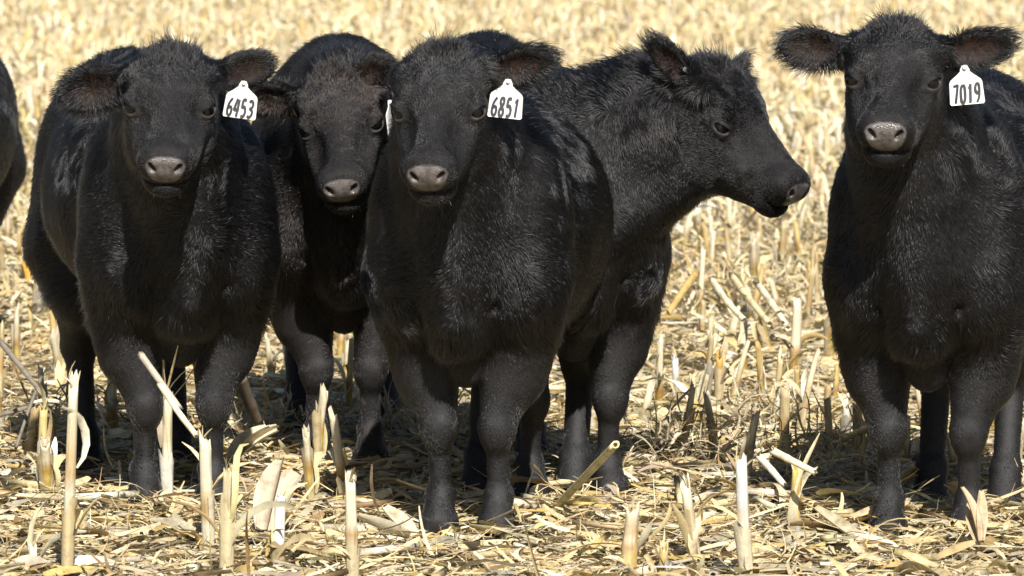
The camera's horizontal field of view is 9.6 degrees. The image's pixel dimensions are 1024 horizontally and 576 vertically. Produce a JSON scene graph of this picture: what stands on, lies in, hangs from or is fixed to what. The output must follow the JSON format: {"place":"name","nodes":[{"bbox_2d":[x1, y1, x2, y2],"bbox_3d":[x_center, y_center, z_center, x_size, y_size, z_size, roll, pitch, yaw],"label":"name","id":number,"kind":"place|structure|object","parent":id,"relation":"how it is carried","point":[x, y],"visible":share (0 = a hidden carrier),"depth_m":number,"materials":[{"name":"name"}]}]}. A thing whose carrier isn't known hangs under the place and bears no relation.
{"place":"outdoors","nodes":[
{"label":"outdoors","id":0,"kind":"place"},
{"bbox_2d":[0,0,1023,575],"bbox_3d":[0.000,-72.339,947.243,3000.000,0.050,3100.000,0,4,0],"label":"ground","id":1,"kind":"structure","parent":0,"point":[421,472],"depth_m":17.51,"materials":[{"name":"beige plant"}]},
{"bbox_2d":[0,320,11,407],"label":"corn stub","id":2,"kind":"object","parent":1,"relation":"on","point":[3,372],"visible":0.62,"depth_m":17.18,"materials":[{"name":"plant"}]},
{"bbox_2d":[0,241,20,278],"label":"corn stub","id":3,"kind":"object","parent":1,"relation":"on","point":[2,265],"visible":0.59,"depth_m":21.62,"materials":[{"name":"plant"}]},
{"bbox_2d":[1,210,21,250],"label":"corn stub","id":4,"kind":"object","parent":1,"relation":"on","point":[10,226],"visible":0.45,"depth_m":23.35,"materials":[{"name":"plant"}]},
{"bbox_2d":[7,303,20,375],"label":"corn stub","id":5,"kind":"object","parent":1,"relation":"on","point":[15,336],"visible":0.6,"depth_m":18.01,"materials":[{"name":"plant"}]},
{"bbox_2d":[0,58,28,227],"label":"calf","id":6,"kind":"object","parent":1,"relation":"on","point":[13,165],"visible":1,"depth_m":19.03},
{"bbox_2d":[0,338,40,394],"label":"fallen stem","id":7,"kind":"object","parent":1,"relation":"on","point":[13,358],"visible":0.99,"depth_m":15.14,"materials":[{"name":"plant"}]},
{"bbox_2d":[14,279,43,316],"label":"corn stub","id":8,"kind":"object","parent":1,"relation":"on","point":[35,300],"visible":0.42,"depth_m":20.27,"materials":[{"name":"plant"}]},
{"bbox_2d":[21,405,39,459],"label":"corn stub","id":9,"kind":"object","parent":1,"relation":"on","point":[28,446],"visible":0.6,"depth_m":15.73,"materials":[{"name":"plant"}]},
{"bbox_2d":[27,301,44,335],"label":"corn stub","id":10,"kind":"object","parent":1,"relation":"on","point":[35,325],"visible":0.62,"depth_m":19.60,"materials":[{"name":"plant"}]},
{"bbox_2d":[0,374,85,449],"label":"fallen stem","id":11,"kind":"object","parent":1,"relation":"on","point":[30,405],"visible":0.86,"depth_m":15.28,"materials":[{"name":"plant"}]},
{"bbox_2d":[30,378,57,480],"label":"corn stub","id":12,"kind":"object","parent":1,"relation":"on","point":[44,432],"visible":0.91,"depth_m":14.99,"materials":[{"name":"plant"}]},
{"bbox_2d":[34,309,55,373],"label":"corn stub","id":13,"kind":"object","parent":1,"relation":"on","point":[52,321],"visible":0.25,"depth_m":18.01,"materials":[{"name":"plant"}]},
{"bbox_2d":[35,436,65,493],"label":"corn stub","id":14,"kind":"object","parent":1,"relation":"on","point":[48,462],"visible":0.78,"depth_m":14.93,"materials":[{"name":"plant"}]},
{"bbox_2d":[27,491,89,575],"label":"corn stub","id":15,"kind":"object","parent":1,"relation":"on","point":[32,547],"visible":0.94,"depth_m":13.44,"materials":[{"name":"plant"}]},
{"bbox_2d":[50,325,67,401],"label":"corn stub","id":16,"kind":"object","parent":1,"relation":"on","point":[60,369],"visible":0.52,"depth_m":17.19,"materials":[{"name":"plant"}]},
{"bbox_2d":[0,341,125,432],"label":"leaf tangle","id":17,"kind":"object","parent":1,"relation":"on","point":[57,406],"visible":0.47,"depth_m":16.59,"materials":[{"name":"plant"}]},
{"bbox_2d":[61,362,101,575],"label":"corn stub","id":18,"kind":"object","parent":1,"relation":"on","point":[70,516],"visible":1,"depth_m":13.36,"materials":[{"name":"plant"}]},
{"bbox_2d":[100,379,120,430],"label":"corn stub","id":19,"kind":"object","parent":1,"relation":"on","point":[112,400],"visible":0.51,"depth_m":16.55,"materials":[{"name":"plant"}]},
{"bbox_2d":[20,23,285,510],"bbox_3d":[-0.896,-0.043,15.123,0.595,1.165,1.678,-1,5,-12],"label":"calf","id":20,"kind":"object","parent":1,"relation":"on","point":[151,231],"visible":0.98,"depth_m":14.73},
{"bbox_2d":[137,351,182,409],"bbox_3d":[-0.824,0.221,14.236,0.127,0.143,0.017,2,5,27],"label":"fallen stem","id":21,"kind":"object","parent":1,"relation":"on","point":[149,366],"visible":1,"depth_m":14.24,"materials":[{"name":"plant"}]},
{"bbox_2d":[155,346,196,493],"bbox_3d":[-0.853,0.335,14.893,0.212,0.460,0.113,4,6,41],"label":"corn stub","id":22,"kind":"object","parent":1,"relation":"on","point":[163,431],"visible":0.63,"depth_m":14.89,"materials":[{"name":"plant"}]},
{"bbox_2d":[179,424,250,550],"bbox_3d":[-0.690,0.468,14.020,0.168,0.313,0.059,1,5,10],"label":"corn stub","id":23,"kind":"object","parent":1,"relation":"on","point":[207,495],"visible":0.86,"depth_m":14.01,"materials":[{"name":"plant"}]},
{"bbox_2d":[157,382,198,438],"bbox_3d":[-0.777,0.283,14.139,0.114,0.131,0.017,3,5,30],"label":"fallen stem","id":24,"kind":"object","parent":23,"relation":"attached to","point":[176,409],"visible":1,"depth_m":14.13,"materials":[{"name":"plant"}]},
{"bbox_2d":[151,443,297,575],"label":"corn stub","id":25,"kind":"object","parent":1,"relation":"on","point":[228,529],"visible":0.98,"depth_m":13.36,"materials":[{"name":"plant"}]},
{"bbox_2d":[227,407,250,433],"bbox_3d":[-0.736,0.356,16.344,0.096,0.066,0.072,-3,5,-32],"label":"corn husk","id":26,"kind":"object","parent":1,"relation":"on","point":[244,413],"visible":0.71,"depth_m":16.33,"materials":[{"name":"plant"}]},
{"bbox_2d":[238,376,262,426],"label":"fallen stem","id":27,"kind":"object","parent":1,"relation":"on","point":[247,398],"visible":0.8,"depth_m":15.74,"materials":[{"name":"plant"}]},
{"bbox_2d":[225,424,278,463],"bbox_3d":[-0.662,0.400,15.558,0.146,0.095,0.067,-2,5,-24],"label":"corn husk","id":28,"kind":"object","parent":1,"relation":"on","point":[253,436],"visible":0.84,"depth_m":15.56,"materials":[{"name":"plant"}]},
{"bbox_2d":[187,370,354,447],"bbox_3d":[-0.695,0.339,16.311,0.552,0.319,0.414,0,4,0],"label":"leaf tangle","id":29,"kind":"object","parent":1,"relation":"on","point":[278,412],"visible":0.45,"depth_m":16.29,"materials":[{"name":"plant"}]},
{"bbox_2d":[264,332,282,379],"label":"corn stub","id":30,"kind":"object","parent":1,"relation":"on","point":[271,363],"visible":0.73,"depth_m":17.97,"materials":[{"name":"plant"}]},
{"bbox_2d":[253,457,302,530],"bbox_3d":[-0.538,0.474,14.084,0.085,0.164,0.178,3,5,30],"label":"corn husk","id":31,"kind":"object","parent":1,"relation":"on","point":[272,482],"visible":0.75,"depth_m":14.07,"materials":[{"name":"plant"}]},
{"bbox_2d":[265,482,318,571],"bbox_3d":[-0.478,0.560,13.676,0.109,0.226,0.176,-2,5,-25],"label":"corn stub","id":32,"kind":"object","parent":1,"relation":"on","point":[276,538],"visible":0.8,"depth_m":13.69,"materials":[{"name":"plant"}]},
{"bbox_2d":[301,424,327,503],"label":"corn stub","id":33,"kind":"object","parent":1,"relation":"on","point":[309,459],"visible":0.8,"depth_m":14.94,"materials":[{"name":"plant"}]},
{"bbox_2d":[228,29,401,472],"bbox_3d":[-0.455,-0.095,16.109,0.554,1.114,1.624,0,4,-2],"label":"calf","id":34,"kind":"object","parent":1,"relation":"on","point":[320,122],"visible":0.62,"depth_m":15.63},
{"bbox_2d":[309,383,327,458],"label":"corn stub","id":35,"kind":"object","parent":1,"relation":"on","point":[317,417],"visible":0.73,"depth_m":15.66,"materials":[{"name":"plant"}]},
{"bbox_2d":[327,406,347,500],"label":"corn stub","id":36,"kind":"object","parent":1,"relation":"on","point":[337,453],"visible":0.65,"depth_m":14.89,"materials":[{"name":"plant"}]},
{"bbox_2d":[332,333,347,355],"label":"corn stub","id":37,"kind":"object","parent":1,"relation":"on","point":[339,342],"visible":0.34,"depth_m":18.67,"materials":[{"name":"plant"}]},
{"bbox_2d":[321,467,360,575],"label":"corn stub","id":38,"kind":"object","parent":1,"relation":"on","point":[351,557],"visible":0.99,"depth_m":13.29,"materials":[{"name":"plant"}]},
{"bbox_2d":[333,337,356,408],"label":"corn stub","id":39,"kind":"object","parent":1,"relation":"on","point":[348,385],"visible":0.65,"depth_m":17.25,"materials":[{"name":"plant"}]},
{"bbox_2d":[274,375,468,446],"bbox_3d":[-0.350,0.327,16.322,0.467,0.252,0.426,4,6,44],"label":"leaf tangle","id":40,"kind":"object","parent":1,"relation":"on","point":[394,414],"visible":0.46,"depth_m":16.30,"materials":[{"name":"plant"}]},
{"bbox_2d":[337,505,417,543],"bbox_3d":[-0.300,0.549,14.023,0.130,0.078,0.189,3,6,38],"label":"corn husk","id":41,"kind":"object","parent":1,"relation":"on","point":[395,516],"visible":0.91,"depth_m":14.01,"materials":[{"name":"plant"}]},
{"bbox_2d":[360,22,614,536],"bbox_3d":[-0.055,-0.013,14.601,0.543,1.185,1.636,1,5,10],"label":"calf","id":42,"kind":"object","parent":1,"relation":"on","point":[489,221],"visible":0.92,"depth_m":14.18},
{"bbox_2d":[482,503,533,521],"bbox_3d":[-0.008,0.533,14.330,0.127,0.050,0.044,-2,5,-26],"label":"corn husk","id":43,"kind":"object","parent":1,"relation":"on","point":[525,515],"visible":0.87,"depth_m":14.32,"materials":[{"name":"plant"}]},
{"bbox_2d":[0,0,1023,364],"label":"distant stubble","id":44,"kind":"object","parent":1,"relation":"on","point":[572,12],"visible":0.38,"depth_m":43.78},
{"bbox_2d":[551,441,619,508],"bbox_3d":[0.181,0.450,14.318,0.046,0.250,0.696,-1,5,-12],"label":"fallen stem","id":45,"kind":"object","parent":1,"relation":"on","point":[586,475],"visible":0.93,"depth_m":14.28,"materials":[{"name":"plant"}]},
{"bbox_2d":[425,24,810,500],"bbox_3d":[0.098,-0.063,15.323,0.677,1.173,1.582,-2,5,-26],"label":"calf","id":46,"kind":"object","parent":1,"relation":"on","point":[670,130],"visible":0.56,"depth_m":14.82},
{"bbox_2d":[603,493,671,573],"bbox_3d":[0.286,0.560,13.391,0.085,0.224,0.217,2,5,27],"label":"corn stub","id":47,"kind":"object","parent":1,"relation":"on","point":[631,545],"visible":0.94,"depth_m":13.35,"materials":[{"name":"plant"}]},
{"bbox_2d":[629,380,659,426],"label":"corn stub","id":48,"kind":"object","parent":1,"relation":"on","point":[648,396],"visible":0.7,"depth_m":16.47,"materials":[{"name":"plant"}]},
{"bbox_2d":[621,522,669,571],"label":"corn stub","id":49,"kind":"object","parent":1,"relation":"on","point":[663,559],"visible":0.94,"depth_m":13.36,"materials":[{"name":"plant"}]},
{"bbox_2d":[648,335,664,405],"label":"corn stub","id":50,"kind":"object","parent":1,"relation":"on","point":[659,374],"visible":0.74,"depth_m":17.18,"materials":[{"name":"plant"}]},
{"bbox_2d":[591,380,757,469],"bbox_3d":[0.412,0.386,15.522,0.420,0.344,0.288,3,6,37],"label":"leaf tangle","id":51,"kind":"object","parent":1,"relation":"on","point":[698,437],"visible":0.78,"depth_m":15.53,"materials":[{"name":"plant"}]},
{"bbox_2d":[641,370,708,427],"bbox_3d":[0.452,0.320,16.481,0.130,0.207,0.245,-2,5,-19],"label":"corn stub","id":52,"kind":"object","parent":1,"relation":"on","point":[682,387],"visible":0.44,"depth_m":16.44,"materials":[{"name":"plant"}]},
{"bbox_2d":[663,344,690,399],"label":"corn stub","id":53,"kind":"object","parent":1,"relation":"on","point":[676,366],"visible":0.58,"depth_m":17.16,"materials":[{"name":"plant"}]},
{"bbox_2d":[665,271,699,315],"bbox_3d":[0.517,0.018,18.557,0.025,0.124,0.234,2,5,25],"label":"fallen stem","id":54,"kind":"object","parent":1,"relation":"on","point":[687,284],"visible":1,"depth_m":18.55,"materials":[{"name":"plant"}]},
{"bbox_2d":[674,211,693,249],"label":"corn stub","id":55,"kind":"object","parent":1,"relation":"on","point":[687,225],"visible":0.56,"depth_m":23.38,"materials":[{"name":"plant"}]},
{"bbox_2d":[676,377,697,457],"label":"corn stub","id":56,"kind":"object","parent":1,"relation":"on","point":[689,406],"visible":0.65,"depth_m":15.65,"materials":[{"name":"plant"}]},
{"bbox_2d":[666,362,712,430],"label":"corn stub","id":57,"kind":"object","parent":1,"relation":"on","point":[698,388],"visible":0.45,"depth_m":16.31,"materials":[{"name":"plant"}]},
{"bbox_2d":[683,247,710,318],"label":"corn stub","id":58,"kind":"object","parent":1,"relation":"on","point":[701,271],"visible":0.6,"depth_m":20.23,"materials":[{"name":"plant"}]},
{"bbox_2d":[693,323,716,395],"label":"corn stub","id":59,"kind":"object","parent":1,"relation":"on","point":[709,354],"visible":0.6,"depth_m":17.14,"materials":[{"name":"plant"}]},
{"bbox_2d":[662,468,749,567],"bbox_3d":[0.447,0.519,13.696,0.188,0.249,0.097,-7,10,1],"label":"corn stub","id":60,"kind":"object","parent":1,"relation":"on","point":[689,523],"visible":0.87,"depth_m":13.67,"materials":[{"name":"plant"}]},
{"bbox_2d":[697,298,720,337],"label":"corn stub","id":61,"kind":"object","parent":1,"relation":"on","point":[701,322],"visible":0.66,"depth_m":19.55,"materials":[{"name":"plant"}]},
{"bbox_2d":[698,230,720,293],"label":"corn stub","id":62,"kind":"object","parent":1,"relation":"on","point":[711,250],"visible":0.56,"depth_m":21.12,"materials":[{"name":"plant"}]},
{"bbox_2d":[693,305,740,351],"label":"corn stub","id":63,"kind":"object","parent":1,"relation":"on","point":[733,324],"visible":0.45,"depth_m":18.77,"materials":[{"name":"plant"}]},
{"bbox_2d":[703,387,741,462],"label":"corn stub","id":64,"kind":"object","parent":1,"relation":"on","point":[726,446],"visible":0.63,"depth_m":15.70,"materials":[{"name":"plant"}]},
{"bbox_2d":[626,378,820,465],"bbox_3d":[0.492,0.359,15.721,0.555,0.278,0.405,-2,5,-21],"label":"leaf tangle","id":65,"kind":"object","parent":1,"relation":"on","point":[744,415],"visible":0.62,"depth_m":15.69,"materials":[{"name":"plant"}]},
{"bbox_2d":[715,225,738,272],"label":"corn stub","id":66,"kind":"object","parent":1,"relation":"on","point":[727,242],"visible":0.48,"depth_m":21.88,"materials":[{"name":"plant"}]},
{"bbox_2d":[714,336,740,399],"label":"corn stub","id":67,"kind":"object","parent":1,"relation":"on","point":[721,374],"visible":0.81,"depth_m":17.18,"materials":[{"name":"plant"}]},
{"bbox_2d":[724,197,738,242],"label":"corn stub","id":68,"kind":"object","parent":1,"relation":"on","point":[729,220],"visible":0.58,"depth_m":23.27,"materials":[{"name":"plant"}]},
{"bbox_2d":[710,444,753,574],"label":"corn stub","id":69,"kind":"object","parent":1,"relation":"on","point":[742,535],"visible":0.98,"depth_m":13.34,"materials":[{"name":"plant"}]},
{"bbox_2d":[715,410,759,487],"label":"corn stub","id":70,"kind":"object","parent":1,"relation":"on","point":[748,445],"visible":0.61,"depth_m":15.11,"materials":[{"name":"plant"}]},
{"bbox_2d":[709,277,768,321],"bbox_3d":[0.641,0.038,17.899,0.087,0.124,0.347,-2,5,-28],"label":"fallen stem","id":71,"kind":"object","parent":1,"relation":"on","point":[727,301],"visible":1,"depth_m":17.87,"materials":[{"name":"plant"}]},
{"bbox_2d":[725,340,755,405],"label":"corn stub","id":72,"kind":"object","parent":1,"relation":"on","point":[737,374],"visible":0.66,"depth_m":17.17,"materials":[{"name":"plant"}]},
{"bbox_2d":[718,304,767,369],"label":"corn stub","id":73,"kind":"object","parent":1,"relation":"on","point":[739,344],"visible":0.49,"depth_m":17.99,"materials":[{"name":"plant"}]},
{"bbox_2d":[665,224,822,312],"bbox_3d":[0.731,0.018,20.598,0.711,0.483,0.470,2,5,21],"label":"leaf tangle","id":74,"kind":"object","parent":1,"relation":"on","point":[690,265],"visible":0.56,"depth_m":20.60,"materials":[{"name":"plant"}]},
{"bbox_2d":[712,272,784,326],"bbox_3d":[0.691,0.035,17.884,0.090,0.139,0.368,-2,5,-24],"label":"fallen stem","id":75,"kind":"object","parent":1,"relation":"on","point":[744,293],"visible":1,"depth_m":17.90,"materials":[{"name":"plant"}]},
{"bbox_2d":[740,341,766,402],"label":"corn stub","id":76,"kind":"object","parent":1,"relation":"on","point":[758,359],"visible":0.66,"depth_m":17.19,"materials":[{"name":"plant"}]},
{"bbox_2d":[744,263,765,331],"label":"corn stub","id":77,"kind":"object","parent":1,"relation":"on","point":[760,278],"visible":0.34,"depth_m":19.49,"materials":[{"name":"plant"}]},
{"bbox_2d":[743,284,774,355],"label":"corn stub","id":78,"kind":"object","parent":1,"relation":"on","point":[760,331],"visible":0.56,"depth_m":18.81,"materials":[{"name":"plant"}]},
{"bbox_2d":[749,230,774,290],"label":"corn stub","id":79,"kind":"object","parent":1,"relation":"on","point":[755,257],"visible":0.55,"depth_m":21.05,"materials":[{"name":"plant"}]},
{"bbox_2d":[742,276,790,331],"bbox_3d":[0.740,0.046,17.877,0.089,0.145,0.372,-1,5,-16],"label":"fallen stem","id":80,"kind":"object","parent":1,"relation":"on","point":[764,293],"visible":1,"depth_m":17.90,"materials":[{"name":"plant"}]},
{"bbox_2d":[756,452,786,488],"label":"fallen stem","id":81,"kind":"object","parent":1,"relation":"on","point":[767,465],"visible":1,"depth_m":13.80,"materials":[{"name":"plant"}]},
{"bbox_2d":[760,276,788,310],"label":"corn stub","id":82,"kind":"object","parent":1,"relation":"on","point":[775,296],"visible":0.59,"depth_m":20.43,"materials":[{"name":"plant"}]},
{"bbox_2d":[718,344,847,424],"bbox_3d":[0.749,0.306,16.639,0.384,0.330,0.339,0,4,0],"label":"leaf tangle","id":83,"kind":"object","parent":1,"relation":"on","point":[768,398],"visible":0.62,"depth_m":16.61,"materials":[{"name":"plant"}]},
{"bbox_2d":[772,220,798,265],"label":"corn stub","id":84,"kind":"object","parent":1,"relation":"on","point":[781,244],"visible":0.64,"depth_m":22.52,"materials":[{"name":"plant"}]},
{"bbox_2d":[769,346,811,421],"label":"corn stub","id":85,"kind":"object","parent":1,"relation":"on","point":[781,372],"visible":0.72,"depth_m":16.73,"materials":[{"name":"plant"}]},
{"bbox_2d":[779,204,806,255],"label":"corn stub","id":86,"kind":"object","parent":1,"relation":"on","point":[801,219],"visible":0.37,"depth_m":23.32,"materials":[{"name":"plant"}]},
{"bbox_2d":[757,383,833,460],"bbox_3d":[0.712,0.371,15.688,0.230,0.255,0.098,-2,5,-20],"label":"corn stub","id":87,"kind":"object","parent":1,"relation":"on","point":[784,415],"visible":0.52,"depth_m":15.65,"materials":[{"name":"plant"}]},
{"bbox_2d":[768,296,827,376],"bbox_3d":[0.844,0.167,17.962,0.180,0.292,0.057,1,5,7],"label":"corn stub","id":88,"kind":"object","parent":1,"relation":"on","point":[796,340],"visible":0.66,"depth_m":17.95,"materials":[{"name":"plant"}]},
{"bbox_2d":[783,348,820,429],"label":"corn stub","id":89,"kind":"object","parent":1,"relation":"on","point":[806,384],"visible":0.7,"depth_m":16.48,"materials":[{"name":"plant"}]},
{"bbox_2d":[786,433,819,541],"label":"corn stub","id":90,"kind":"object","parent":1,"relation":"on","point":[799,479],"visible":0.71,"depth_m":13.99,"materials":[{"name":"plant"}]},
{"bbox_2d":[769,446,817,475],"bbox_3d":[0.642,0.395,13.898,0.121,0.063,0.019,2,5,27],"label":"fallen stem","id":91,"kind":"object","parent":90,"relation":"on","point":[781,455],"visible":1,"depth_m":13.89,"materials":[{"name":"plant"}]},
{"bbox_2d":[793,219,826,264],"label":"corn stub","id":92,"kind":"object","parent":1,"relation":"on","point":[797,235],"visible":0.66,"depth_m":22.68,"materials":[{"name":"plant"}]},
{"bbox_2d":[801,264,820,330],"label":"corn stub","id":93,"kind":"object","parent":1,"relation":"on","point":[806,312],"visible":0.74,"depth_m":19.54,"materials":[{"name":"plant"}]},
{"bbox_2d":[812,250,820,314],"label":"corn stub","id":94,"kind":"object","parent":1,"relation":"on","point":[817,294],"visible":0.71,"depth_m":20.35,"materials":[{"name":"plant"}]},
{"bbox_2d":[791,396,852,453],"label":"corn stub","id":95,"kind":"object","parent":1,"relation":"on","point":[828,413],"visible":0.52,"depth_m":15.82,"materials":[{"name":"plant"}]},
{"bbox_2d":[729,387,919,485],"bbox_3d":[0.791,0.388,15.265,0.493,0.371,0.394,0,4,0],"label":"leaf tangle","id":96,"kind":"object","parent":1,"relation":"on","point":[838,442],"visible":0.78,"depth_m":15.24,"materials":[{"name":"plant"}]},
{"bbox_2d":[816,364,839,405],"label":"corn stub","id":97,"kind":"object","parent":1,"relation":"on","point":[834,393],"visible":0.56,"depth_m":17.24,"materials":[{"name":"plant"}]},
{"bbox_2d":[823,312,836,358],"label":"corn stub","id":98,"kind":"object","parent":1,"relation":"on","point":[827,334],"visible":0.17,"depth_m":18.65,"materials":[{"name":"plant"}]},
{"bbox_2d":[799,505,866,542],"bbox_3d":[0.733,0.547,13.943,0.071,0.086,0.192,-4,6,-41],"label":"corn husk","id":99,"kind":"object","parent":1,"relation":"on","point":[835,520],"visible":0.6,"depth_m":13.96,"materials":[{"name":"plant"}]},
{"bbox_2d":[837,392,853,432],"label":"corn stub","id":100,"kind":"object","parent":1,"relation":"on","point":[845,418],"visible":0.53,"depth_m":16.40,"materials":[{"name":"plant"}]},
{"bbox_2d":[834,403,865,474],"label":"corn stub","id":101,"kind":"object","parent":1,"relation":"on","point":[855,427],"visible":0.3,"depth_m":15.71,"materials":[{"name":"plant"}]},
{"bbox_2d":[853,499,913,521],"bbox_3d":[0.873,0.525,14.396,0.148,0.058,0.144,0,4,0],"label":"corn husk","id":102,"kind":"object","parent":1,"relation":"on","point":[864,512],"visible":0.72,"depth_m":14.37,"materials":[{"name":"plant"}]},
{"bbox_2d":[765,0,1023,535],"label":"calf","id":103,"kind":"object","parent":1,"relation":"on","point":[922,273],"visible":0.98,"depth_m":14.04},
{"bbox_2d":[900,466,918,487],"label":"corn husk","id":104,"kind":"object","parent":1,"relation":"on","point":[906,473],"visible":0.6,"depth_m":14.84,"materials":[{"name":"plant"}]},
{"bbox_2d":[903,414,919,459],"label":"corn stub","id":105,"kind":"object","parent":1,"relation":"on","point":[908,445],"visible":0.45,"depth_m":15.78,"materials":[{"name":"plant"}]},
{"bbox_2d":[960,486,987,541],"bbox_3d":[1.057,0.516,13.911,0.062,0.123,0.103,0,4,0],"label":"corn husk","id":106,"kind":"object","parent":1,"relation":"on","point":[976,514],"visible":1,"depth_m":13.90,"materials":[{"name":"plant"}]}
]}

